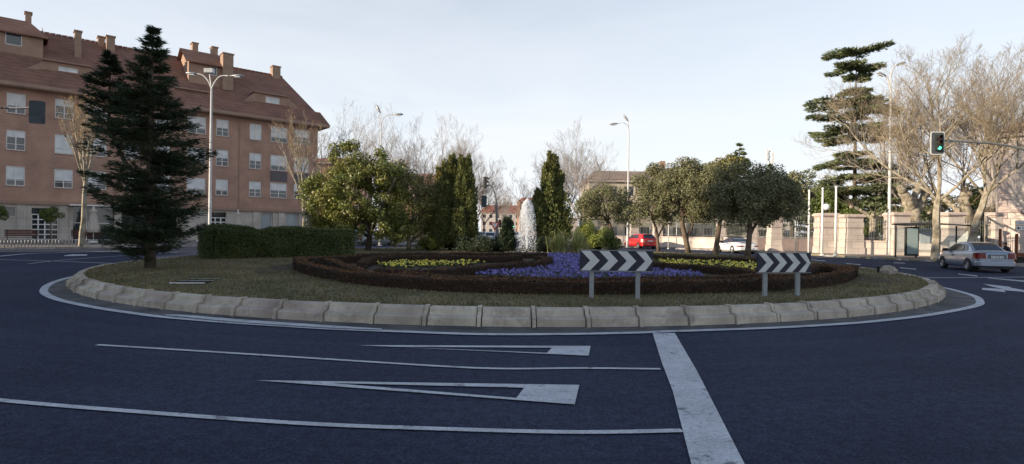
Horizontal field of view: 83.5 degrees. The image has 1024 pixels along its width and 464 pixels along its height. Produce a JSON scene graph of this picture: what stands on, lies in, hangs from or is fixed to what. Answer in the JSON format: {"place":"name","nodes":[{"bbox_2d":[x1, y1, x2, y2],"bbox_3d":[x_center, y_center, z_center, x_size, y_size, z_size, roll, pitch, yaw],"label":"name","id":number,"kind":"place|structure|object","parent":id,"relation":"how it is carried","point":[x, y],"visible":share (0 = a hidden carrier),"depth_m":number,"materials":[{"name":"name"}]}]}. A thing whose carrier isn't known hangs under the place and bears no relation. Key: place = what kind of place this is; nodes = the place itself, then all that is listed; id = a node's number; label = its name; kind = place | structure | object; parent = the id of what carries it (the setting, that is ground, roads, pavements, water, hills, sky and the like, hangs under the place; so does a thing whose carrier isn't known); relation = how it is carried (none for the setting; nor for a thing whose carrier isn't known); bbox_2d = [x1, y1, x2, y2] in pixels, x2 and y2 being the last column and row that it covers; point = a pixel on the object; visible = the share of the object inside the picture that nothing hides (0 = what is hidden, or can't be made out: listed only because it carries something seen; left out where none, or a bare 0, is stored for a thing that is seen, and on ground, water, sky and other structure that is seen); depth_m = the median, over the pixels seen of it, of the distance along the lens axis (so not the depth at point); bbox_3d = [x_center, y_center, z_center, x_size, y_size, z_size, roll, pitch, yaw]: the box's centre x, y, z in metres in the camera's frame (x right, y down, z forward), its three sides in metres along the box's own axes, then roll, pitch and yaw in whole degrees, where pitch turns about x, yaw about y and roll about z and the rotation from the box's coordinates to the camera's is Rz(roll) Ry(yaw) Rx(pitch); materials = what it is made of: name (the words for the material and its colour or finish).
{"place":"outdoors","nodes":[
{"label":"outdoors","id":0,"kind":"place"},
{"bbox_2d":[0,100,45,123],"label":"traffic signal","id":1,"kind":"object","parent":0,"point":[36,112],"visible":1,"depth_m":29.86,"materials":[{"name":"metal"}]},
{"bbox_2d":[0,235,425,247],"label":"pavement","id":2,"kind":"structure","parent":0,"point":[192,242],"depth_m":43.66,"materials":[{"name":"concrete"}]},
{"bbox_2d":[37,206,64,241],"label":"topiary tree","id":3,"kind":"object","parent":2,"relation":"on","point":[48,216],"visible":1,"depth_m":42.98,"materials":[{"name":"green plant"}]},
{"bbox_2d":[55,83,114,246],"bbox_3d":[-28.900,-4.977,38.718,4.352,11.985,3.017,1,0,34],"label":"bare tree","id":4,"kind":"object","parent":2,"relation":"on","point":[83,222],"visible":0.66,"depth_m":38.43,"materials":[{"name":"brown plant"}]},
{"bbox_2d":[0,11,329,239],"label":"apartment block","id":5,"kind":"structure","parent":2,"relation":"on","point":[253,182],"depth_m":52.80,"materials":[{"name":"brick"}]},
{"bbox_2d":[5,129,25,151],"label":"window","id":6,"kind":"structure","parent":5,"relation":"in","point":[15,139],"depth_m":45.02,"materials":[{"name":"white paint"}]},
{"bbox_2d":[5,166,25,186],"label":"window","id":7,"kind":"structure","parent":5,"relation":"in","point":[15,175],"depth_m":45.03,"materials":[{"name":"white paint"}]},
{"bbox_2d":[6,92,26,115],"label":"window","id":8,"kind":"structure","parent":5,"relation":"in","point":[13,99],"depth_m":45.03,"materials":[{"name":"white paint"}]},
{"bbox_2d":[54,134,72,154],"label":"window","id":9,"kind":"structure","parent":5,"relation":"in","point":[62,147],"depth_m":46.97,"materials":[{"name":"white paint"}]},
{"bbox_2d":[54,99,73,120],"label":"window","id":10,"kind":"structure","parent":5,"relation":"in","point":[58,103],"depth_m":46.97,"materials":[{"name":"white paint"}]},
{"bbox_2d":[54,169,73,188],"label":"window","id":11,"kind":"structure","parent":5,"relation":"in","point":[63,178],"depth_m":47.00,"materials":[{"name":"white paint"}]},
{"bbox_2d":[186,68,242,224],"bbox_3d":[-20.810,-5.055,39.990,3.993,12.546,0.380,1,0,0],"label":"street lamp","id":12,"kind":"object","parent":2,"relation":"on","point":[209,70],"visible":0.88,"depth_m":39.94,"materials":[{"name":"grey"}]},
{"bbox_2d":[270,109,337,226],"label":"bare tree","id":13,"kind":"object","parent":2,"relation":"on","point":[295,154],"visible":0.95,"depth_m":46.91,"materials":[{"name":"brown plant"}]},
{"bbox_2d":[318,100,384,179],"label":"bare tree","id":14,"kind":"object","parent":2,"relation":"on","point":[341,138],"visible":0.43,"depth_m":72.84,"materials":[{"name":"brown plant"}]},
{"bbox_2d":[378,115,457,238],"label":"bare tree","id":15,"kind":"object","parent":2,"relation":"on","point":[415,156],"visible":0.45,"depth_m":87.34,"materials":[{"name":"plant"}]},
{"bbox_2d":[86,247,927,308],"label":"lawn","id":16,"kind":"structure","parent":0,"point":[495,297],"depth_m":12.42,"materials":[{"name":"plant"}]},
{"bbox_2d":[72,24,219,267],"bbox_3d":[-11.005,-2.579,17.222,3.931,7.431,3.668,1,0,41],"label":"fir tree","id":17,"kind":"object","parent":16,"relation":"on","point":[141,132],"visible":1,"depth_m":17.12,"materials":[{"name":"green plant"}]},
{"bbox_2d":[196,223,357,258],"bbox_3d":[-9.147,0.392,22.705,5.900,1.404,2.161,1,0,-28],"label":"box hedge","id":18,"kind":"object","parent":16,"relation":"on","point":[222,241],"visible":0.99,"depth_m":21.80,"materials":[{"name":"green plant"}]},
{"bbox_2d":[295,138,419,249],"bbox_3d":[-8.024,-1.964,29.935,5.504,5.906,4.816,1,0,-42],"label":"magnolia tree","id":19,"kind":"object","parent":16,"relation":"on","point":[328,197],"visible":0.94,"depth_m":29.42,"materials":[{"name":"green plant"}]},
{"bbox_2d":[379,159,440,249],"bbox_3d":[-5.392,-1.511,31.849,4.356,5.069,3.328,1,0,0],"label":"magnolia tree","id":20,"kind":"object","parent":16,"relation":"on","point":[422,206],"visible":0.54,"depth_m":31.36,"materials":[{"name":"green plant"}]},
{"bbox_2d":[413,231,443,249],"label":"round bush","id":21,"kind":"object","parent":16,"relation":"on","point":[428,242],"visible":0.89,"depth_m":31.40,"materials":[{"name":"green plant"}]},
{"bbox_2d":[433,151,458,249],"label":"cypress tree","id":22,"kind":"object","parent":16,"relation":"on","point":[445,206],"visible":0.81,"depth_m":30.98,"materials":[{"name":"green plant"}]},
{"bbox_2d":[450,153,479,249],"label":"cypress tree","id":23,"kind":"object","parent":16,"relation":"on","point":[464,219],"visible":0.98,"depth_m":30.25,"materials":[{"name":"green plant"}]},
{"bbox_2d":[453,233,501,251],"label":"dark shrub","id":24,"kind":"object","parent":16,"relation":"on","point":[479,243],"visible":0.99,"depth_m":29.49,"materials":[{"name":"green plant"}]},
{"bbox_2d":[498,215,517,251],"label":"dwarf conifer","id":25,"kind":"object","parent":16,"relation":"on","point":[507,239],"visible":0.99,"depth_m":29.38,"materials":[{"name":"green plant"}]},
{"bbox_2d":[529,150,574,250],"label":"cypress tree","id":26,"kind":"object","parent":16,"relation":"on","point":[552,214],"visible":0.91,"depth_m":31.99,"materials":[{"name":"green plant"}]},
{"bbox_2d":[542,229,569,252],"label":"strap leaf plant","id":27,"kind":"object","parent":16,"relation":"on","point":[558,244],"visible":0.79,"depth_m":26.84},
{"bbox_2d":[348,258,783,278],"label":"parterre soil","id":28,"kind":"structure","parent":16,"relation":"on","point":[372,268],"depth_m":18.07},
{"bbox_2d":[292,253,362,269],"bbox_3d":[-6.006,0.948,18.354,0.958,0.407,3.343,1,0,19],"label":"hedge","id":29,"kind":"object","parent":28,"relation":"on","point":[350,258],"visible":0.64,"depth_m":18.95,"materials":[{"name":"brown plant"}]},
{"bbox_2d":[323,258,366,271],"bbox_3d":[-4.598,1.009,15.757,0.467,0.420,4.139,1,0,-28],"label":"flower bed","id":30,"kind":"object","parent":28,"relation":"on","point":[337,263],"visible":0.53,"depth_m":16.02,"materials":[{"name":"soil"}]},
{"bbox_2d":[377,259,486,267],"bbox_3d":[-2.771,1.041,19.721,3.794,0.272,3.695,1,0,0],"label":"flower bed","id":31,"kind":"object","parent":28,"relation":"on","point":[404,263],"visible":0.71,"depth_m":19.14,"materials":[{"name":"yellow plant"}]},
{"bbox_2d":[356,253,523,269],"bbox_3d":[-2.753,0.977,19.944,6.595,0.422,2.279,1,0,-40],"label":"hedge","id":32,"kind":"object","parent":28,"relation":"on","point":[367,262],"visible":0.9,"depth_m":20.36,"materials":[{"name":"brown plant"}]},
{"bbox_2d":[355,251,546,258],"bbox_3d":[-2.176,0.936,22.381,7.667,0.394,0.727,1,0,-19],"label":"hedge","id":33,"kind":"object","parent":28,"relation":"on","point":[529,254],"visible":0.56,"depth_m":22.26,"materials":[{"name":"brown plant"}]},
{"bbox_2d":[374,255,553,275],"bbox_3d":[-0.606,1.041,17.471,1.928,0.432,7.780,1,0,36],"label":"hedge","id":34,"kind":"object","parent":28,"relation":"on","point":[542,260],"visible":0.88,"depth_m":16.09,"materials":[{"name":"brown plant"}]},
{"bbox_2d":[471,252,705,277],"bbox_3d":[2.019,1.107,21.523,7.338,0.370,13.097,1,0,0],"label":"flower bed","id":35,"kind":"object","parent":28,"relation":"on","point":[570,261],"visible":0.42,"depth_m":16.56,"materials":[{"name":"purple plant"}]},
{"bbox_2d":[399,271,794,282],"bbox_3d":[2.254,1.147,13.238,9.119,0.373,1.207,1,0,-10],"label":"hedge","id":36,"kind":"object","parent":28,"relation":"on","point":[662,277],"visible":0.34,"depth_m":12.92,"materials":[{"name":"brown plant"}]},
{"bbox_2d":[653,258,755,270],"bbox_3d":[7.072,1.141,20.353,4.155,0.290,5.743,1,0,0],"label":"flower bed","id":37,"kind":"object","parent":28,"relation":"on","point":[751,265],"visible":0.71,"depth_m":20.57,"materials":[{"name":"yellow plant"}]},
{"bbox_2d":[653,260,760,274],"bbox_3d":[5.699,1.130,17.415,0.970,0.415,5.451,1,0,-25],"label":"hedge","id":38,"kind":"object","parent":28,"relation":"on","point":[716,269],"visible":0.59,"depth_m":17.36,"materials":[{"name":"brown plant"}]},
{"bbox_2d":[292,256,858,294],"bbox_3d":[1.988,1.099,15.270,18.290,0.464,7.096,1,0,0],"label":"hedge","id":39,"kind":"object","parent":16,"relation":"on","point":[495,285],"visible":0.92,"depth_m":12.27,"materials":[{"name":"brown plant"}]},
{"bbox_2d":[564,224,590,253],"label":"strap leaf plant","id":40,"kind":"object","parent":16,"relation":"on","point":[577,245],"visible":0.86,"depth_m":26.60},
{"bbox_2d":[573,219,609,249],"bbox_3d":[4.141,0.267,29.163,1.940,1.786,1.803,1,0,28],"label":"round bush","id":41,"kind":"object","parent":16,"relation":"on","point":[588,229],"visible":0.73,"depth_m":28.85,"materials":[{"name":"green plant"}]},
{"bbox_2d":[572,181,632,230],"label":"holm oak","id":42,"kind":"object","parent":16,"relation":"on","point":[594,196],"visible":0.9,"depth_m":36.54,"materials":[{"name":"green plant"}]},
{"bbox_2d":[595,226,622,249],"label":"round bush","id":43,"kind":"object","parent":16,"relation":"on","point":[607,241],"visible":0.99,"depth_m":28.18,"materials":[{"name":"green plant"}]},
{"bbox_2d":[579,250,652,298],"bbox_3d":[2.050,0.870,11.319,1.439,1.009,0.104,1,0,2],"label":"chevron sign","id":44,"kind":"object","parent":16,"relation":"on","point":[637,262],"visible":0.94,"depth_m":11.28,"materials":[{"name":"metal"}]},
{"bbox_2d":[615,162,692,251],"bbox_3d":[8.717,-1.439,33.540,5.315,5.342,3.783,1,0,0],"label":"holm oak","id":45,"kind":"object","parent":16,"relation":"on","point":[645,182],"visible":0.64,"depth_m":33.19,"materials":[{"name":"green plant"}]},
{"bbox_2d":[650,156,724,252],"bbox_3d":[9.998,-1.463,32.295,4.595,5.498,4.049,1,0,0],"label":"holm oak","id":46,"kind":"object","parent":16,"relation":"on","point":[691,172],"visible":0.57,"depth_m":31.75,"materials":[{"name":"green plant"}]},
{"bbox_2d":[653,254,756,263],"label":"hedge","id":47,"kind":"object","parent":16,"relation":"on","point":[688,257],"visible":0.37,"depth_m":22.14,"materials":[{"name":"brown plant"}]},
{"bbox_2d":[675,158,767,253],"bbox_3d":[11.418,-1.321,30.886,5.079,5.190,3.671,1,0,0],"label":"holm oak","id":48,"kind":"object","parent":16,"relation":"on","point":[693,205],"visible":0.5,"depth_m":30.23,"materials":[{"name":"green plant"}]},
{"bbox_2d":[708,163,811,256],"bbox_3d":[12.521,-1.067,28.946,5.299,4.760,3.591,1,0,0],"label":"holm oak","id":49,"kind":"object","parent":16,"relation":"on","point":[766,196],"visible":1,"depth_m":28.45,"materials":[{"name":"green plant"}]},
{"bbox_2d":[756,252,810,295],"bbox_3d":[5.758,0.933,12.193,1.255,0.984,0.104,1,0,-9],"label":"chevron sign","id":50,"kind":"object","parent":16,"relation":"on","point":[797,263],"visible":0.93,"depth_m":12.15,"materials":[{"name":"metal"}]},
{"bbox_3d":[0.735,0.993,28.200,2.200,0.350,2.200,1,0,0],"label":"fountain","id":51,"kind":"object","parent":16,"relation":"on","visible":0},
{"bbox_2d":[517,198,536,250],"bbox_3d":[0.747,-0.314,28.193,1.033,2.678,1.045,1,0,0],"label":"water jet","id":52,"kind":"object","parent":51,"relation":"on","point":[527,209],"visible":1,"depth_m":28.10,"materials":[{"name":"white"}]},
{"bbox_2d":[0,236,1023,463],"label":"road","id":53,"kind":"structure","parent":0,"point":[946,388],"depth_m":6.03,"materials":[{"name":"asphalt"}]},
{"bbox_2d":[0,240,418,249],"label":"kerb","id":54,"kind":"structure","parent":53,"relation":"on","point":[12,248],"depth_m":40.86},
{"bbox_2d":[164,314,381,329],"bbox_3d":[-4.300,1.568,9.941,4.551,0.001,0.312,1,0,17],"label":"edge line","id":55,"kind":"object","parent":53,"relation":"on","point":[257,321],"visible":1,"depth_m":9.89,"materials":[{"name":"paint"}]},
{"bbox_2d":[0,398,682,433],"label":"lane line","id":56,"kind":"object","parent":53,"relation":"on","point":[344,424],"visible":1,"depth_m":4.80,"materials":[{"name":"paint"}]},
{"bbox_2d":[98,344,659,368],"bbox_3d":[-2.001,1.614,7.264,7.620,0.001,0.436,1,0,8],"label":"lane line","id":57,"kind":"object","parent":53,"relation":"on","point":[381,362],"visible":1,"depth_m":7.09,"materials":[{"name":"paint"}]},
{"bbox_2d":[361,105,430,216],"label":"bare tree","id":58,"kind":"object","parent":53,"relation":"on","point":[407,159],"visible":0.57,"depth_m":84.59,"materials":[{"name":"brown plant"}]},
{"bbox_2d":[261,380,578,403],"bbox_3d":[-1.017,1.625,5.824,3.480,0.001,0.727,1,0,0],"label":"give way mark","id":59,"kind":"object","parent":53,"relation":"on","point":[558,393],"visible":1,"depth_m":5.96,"materials":[{"name":"paint"}]},
{"bbox_2d":[400,113,479,180],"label":"bare tree","id":60,"kind":"object","parent":53,"relation":"on","point":[449,151],"visible":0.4,"depth_m":92.09,"materials":[{"name":"plant"}]},
{"bbox_2d":[366,345,590,355],"bbox_3d":[-0.531,1.631,7.951,3.333,0.001,0.655,1,0,0],"label":"give way mark","id":61,"kind":"object","parent":53,"relation":"on","point":[574,350],"visible":1,"depth_m":8.08,"materials":[{"name":"paint"}]},
{"bbox_2d":[474,150,505,219],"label":"bare tree","id":62,"kind":"object","parent":53,"relation":"on","point":[479,195],"visible":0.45,"depth_m":83.51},
{"bbox_2d":[66,256,945,327],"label":"kerb","id":63,"kind":"structure","parent":53,"relation":"on","point":[931,293],"depth_m":10.26,"materials":[{"name":"concrete"}]},
{"bbox_2d":[63,283,948,329],"bbox_3d":[-0.160,1.623,24.600,30.100,0.050,30.100,1,0,0],"label":"kerb footing","id":64,"kind":"object","parent":53,"relation":"on","point":[69,291],"visible":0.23,"depth_m":10.12,"materials":[{"name":"concrete"}]},
{"bbox_2d":[48,279,975,332],"bbox_3d":[-0.128,1.634,24.591,30.484,0.010,30.795,1,0,0],"label":"gutter","id":65,"kind":"object","parent":53,"relation":"on","point":[956,300],"visible":0.37,"depth_m":11.11,"materials":[{"name":"concrete"}]},
{"bbox_2d":[39,276,984,334],"bbox_3d":[-0.128,1.608,24.591,30.824,0.050,31.135,1,0,0],"label":"edge line","id":66,"kind":"object","parent":53,"relation":"on","point":[43,290],"visible":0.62,"depth_m":10.12,"materials":[{"name":"paint"}]},
{"bbox_2d":[533,130,599,206],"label":"bare tree","id":67,"kind":"object","parent":53,"relation":"on","point":[568,183],"visible":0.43,"depth_m":72.60,"materials":[{"name":"plant"}]},
{"bbox_2d":[539,118,607,219],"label":"bare tree","id":68,"kind":"object","parent":53,"relation":"on","point":[575,171],"visible":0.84,"depth_m":62.01,"materials":[{"name":"plant"}]},
{"bbox_2d":[567,140,635,232],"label":"bare tree","id":69,"kind":"object","parent":53,"relation":"on","point":[601,180],"visible":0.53,"depth_m":78.64,"materials":[{"name":"plant"}]},
{"bbox_2d":[624,234,655,248],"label":"red car","id":70,"kind":"object","parent":53,"relation":"on","point":[639,241],"visible":0.83,"depth_m":54.25,"materials":[{"name":"red paint"}]},
{"bbox_2d":[653,333,743,463],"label":"stop line","id":71,"kind":"object","parent":53,"relation":"on","point":[708,439],"visible":1,"depth_m":5.29,"materials":[{"name":"paint"}]},
{"bbox_2d":[719,237,758,253],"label":"white convertible","id":72,"kind":"object","parent":53,"relation":"on","point":[732,245],"visible":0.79,"depth_m":45.34,"materials":[{"name":"white paint"}]},
{"bbox_2d":[780,170,817,236],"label":"evergreen tree","id":73,"kind":"object","parent":53,"relation":"on","point":[796,176],"visible":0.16,"depth_m":56.94,"materials":[{"name":"green plant"}]},
{"bbox_2d":[619,246,1023,266],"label":"kerb","id":74,"kind":"structure","parent":53,"relation":"on","point":[1018,265],"depth_m":40.42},
{"bbox_2d":[799,187,847,229],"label":"evergreen tree","id":75,"kind":"object","parent":53,"relation":"on","point":[814,208],"visible":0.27,"depth_m":55.33,"materials":[{"name":"green plant"}]},
{"bbox_2d":[839,195,900,236],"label":"pollarded plane tree","id":76,"kind":"object","parent":53,"relation":"on","point":[873,216],"visible":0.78,"depth_m":47.91,"materials":[{"name":"brown plant"}]},
{"bbox_2d":[816,113,929,239],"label":"bare tree","id":77,"kind":"object","parent":53,"relation":"on","point":[896,181],"visible":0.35,"depth_m":57.59,"materials":[{"name":"plant"}]},
{"bbox_2d":[866,200,932,240],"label":"evergreen tree","id":78,"kind":"object","parent":53,"relation":"on","point":[879,210],"visible":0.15,"depth_m":55.47,"materials":[{"name":"green plant"}]},
{"bbox_2d":[838,66,973,211],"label":"bare tree","id":79,"kind":"object","parent":53,"relation":"on","point":[903,169],"visible":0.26,"depth_m":55.09,"materials":[{"name":"plant"}]},
{"bbox_2d":[894,176,934,240],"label":"pollarded plane tree","id":80,"kind":"object","parent":53,"relation":"on","point":[912,204],"visible":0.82,"depth_m":46.59,"materials":[{"name":"beige plant"}]},
{"bbox_2d":[941,184,995,241],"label":"pollarded plane tree","id":81,"kind":"object","parent":53,"relation":"on","point":[963,198],"visible":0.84,"depth_m":45.61,"materials":[{"name":"beige plant"}]},
{"bbox_2d":[937,242,1015,272],"bbox_3d":[22.937,1.220,28.534,1.960,1.420,4.535,1,0,16],"label":"silver car","id":82,"kind":"object","parent":53,"relation":"on","point":[970,256],"visible":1,"depth_m":27.21,"materials":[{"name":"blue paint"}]},
{"bbox_2d":[931,36,1023,185],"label":"bare tree","id":83,"kind":"object","parent":53,"relation":"on","point":[977,172],"visible":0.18,"depth_m":46.33,"materials":[{"name":"plant"}]},
{"bbox_2d":[0,0,1023,237],"label":"sky","id":84,"kind":"structure","parent":0,"point":[699,79],"materials":[{"name":"white"}]},
{"bbox_2d":[670,247,1023,264],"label":"pavement","id":85,"kind":"structure","parent":0,"point":[907,257],"depth_m":41.97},
{"bbox_2d":[579,171,685,236],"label":"country house","id":86,"kind":"structure","parent":85,"relation":"on","point":[620,182],"depth_m":88.00,"materials":[{"name":"white paint"}]},
{"bbox_2d":[645,161,714,236],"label":"country house","id":87,"kind":"structure","parent":85,"relation":"on","point":[712,233],"depth_m":98.00,"materials":[{"name":"white paint"}]},
{"bbox_2d":[661,220,715,248],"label":"railing wall","id":88,"kind":"structure","parent":85,"relation":"on","point":[701,242],"depth_m":55.34,"materials":[{"name":"beige stone"}]},
{"bbox_2d":[765,216,782,250],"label":"gate pillar","id":89,"kind":"structure","parent":85,"relation":"on","point":[774,241],"depth_m":47.71,"materials":[{"name":"beige stone"}]},
{"bbox_2d":[781,208,813,251],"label":"gate","id":90,"kind":"structure","parent":89,"relation":"attached to","point":[788,243],"depth_m":46.80,"materials":[{"name":"metal"}]},
{"bbox_2d":[812,213,839,252],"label":"gate pillar","id":91,"kind":"structure","parent":85,"relation":"on","point":[828,230],"depth_m":44.66,"materials":[{"name":"beige stone"}]},
{"bbox_2d":[837,214,865,253],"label":"gate pillar","id":92,"kind":"structure","parent":85,"relation":"on","point":[851,226],"depth_m":43.46,"materials":[{"name":"beige stone"}]},
{"bbox_2d":[860,219,886,254],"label":"railing wall","id":93,"kind":"structure","parent":85,"relation":"on","point":[874,247],"depth_m":43.35,"materials":[{"name":"beige stone"}]},
{"bbox_2d":[877,62,904,254],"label":"street lamp","id":94,"kind":"object","parent":85,"relation":"on","point":[888,244],"visible":0.77,"depth_m":42.73,"materials":[{"name":"grey"}]},
{"bbox_2d":[881,212,913,255],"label":"gate pillar","id":95,"kind":"structure","parent":85,"relation":"on","point":[900,217],"depth_m":42.40,"materials":[{"name":"beige stone"}]},
{"bbox_2d":[791,29,1023,259],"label":"bare tree","id":96,"kind":"object","parent":85,"relation":"on","point":[937,196],"visible":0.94,"depth_m":37.22,"materials":[{"name":"brown plant"}]},
{"bbox_2d":[891,223,971,257],"bbox_3d":[28.850,0.603,39.325,4.622,2.450,1.650,1,0,0],"label":"bus shelter","id":97,"kind":"object","parent":85,"relation":"on","point":[911,241],"visible":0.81,"depth_m":38.78,"materials":[{"name":"metal"}]},
{"bbox_2d":[865,39,1023,241],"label":"bare tree","id":98,"kind":"object","parent":85,"relation":"on","point":[974,231],"visible":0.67,"depth_m":36.41,"materials":[{"name":"brown plant"}]},
{"bbox_2d":[940,212,968,253],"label":"gate pillar","id":99,"kind":"structure","parent":85,"relation":"on","point":[947,236],"depth_m":41.41,"materials":[{"name":"beige stone"}]},
{"bbox_2d":[930,132,1023,154],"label":"traffic signal","id":100,"kind":"object","parent":85,"relation":"on","point":[937,142],"visible":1,"depth_m":32.97,"materials":[{"name":"metal"}]},
{"bbox_2d":[986,212,1006,248],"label":"gate pillar","id":101,"kind":"structure","parent":85,"relation":"on","point":[995,226],"depth_m":40.87,"materials":[{"name":"beige stone"}]},
{"bbox_2d":[981,122,1023,252],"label":"stone house","id":102,"kind":"structure","parent":85,"relation":"on","point":[1008,193],"depth_m":43.14,"materials":[{"name":"beige stone"}]},
{"bbox_3d":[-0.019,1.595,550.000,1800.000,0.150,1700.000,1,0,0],"label":"ground","id":103,"kind":"structure","parent":0,"visible":0},
{"bbox_2d":[481,203,516,231],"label":"apartment block","id":104,"kind":"structure","parent":103,"relation":"on","point":[488,227],"depth_m":250.00,"materials":[{"name":"white paint"}]},
{"bbox_2d":[713,142,762,237],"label":"spruce tree","id":105,"kind":"object","parent":103,"relation":"on","point":[741,153],"visible":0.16,"depth_m":61.56,"materials":[{"name":"green plant"}]},
{"bbox_2d":[801,39,910,211],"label":"cedar tree","id":106,"kind":"object","parent":103,"relation":"on","point":[863,69],"visible":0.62,"depth_m":59.08,"materials":[{"name":"green plant"}]},
{"bbox_2d":[867,75,1010,210],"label":"bare tree","id":107,"kind":"object","parent":103,"relation":"on","point":[963,164],"visible":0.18,"depth_m":60.18,"materials":[{"name":"plant"}]},
{"bbox_2d":[956,183,983,241],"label":"evergreen tree","id":108,"kind":"object","parent":103,"relation":"on","point":[976,194],"visible":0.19,"depth_m":59.32,"materials":[{"name":"green plant"}]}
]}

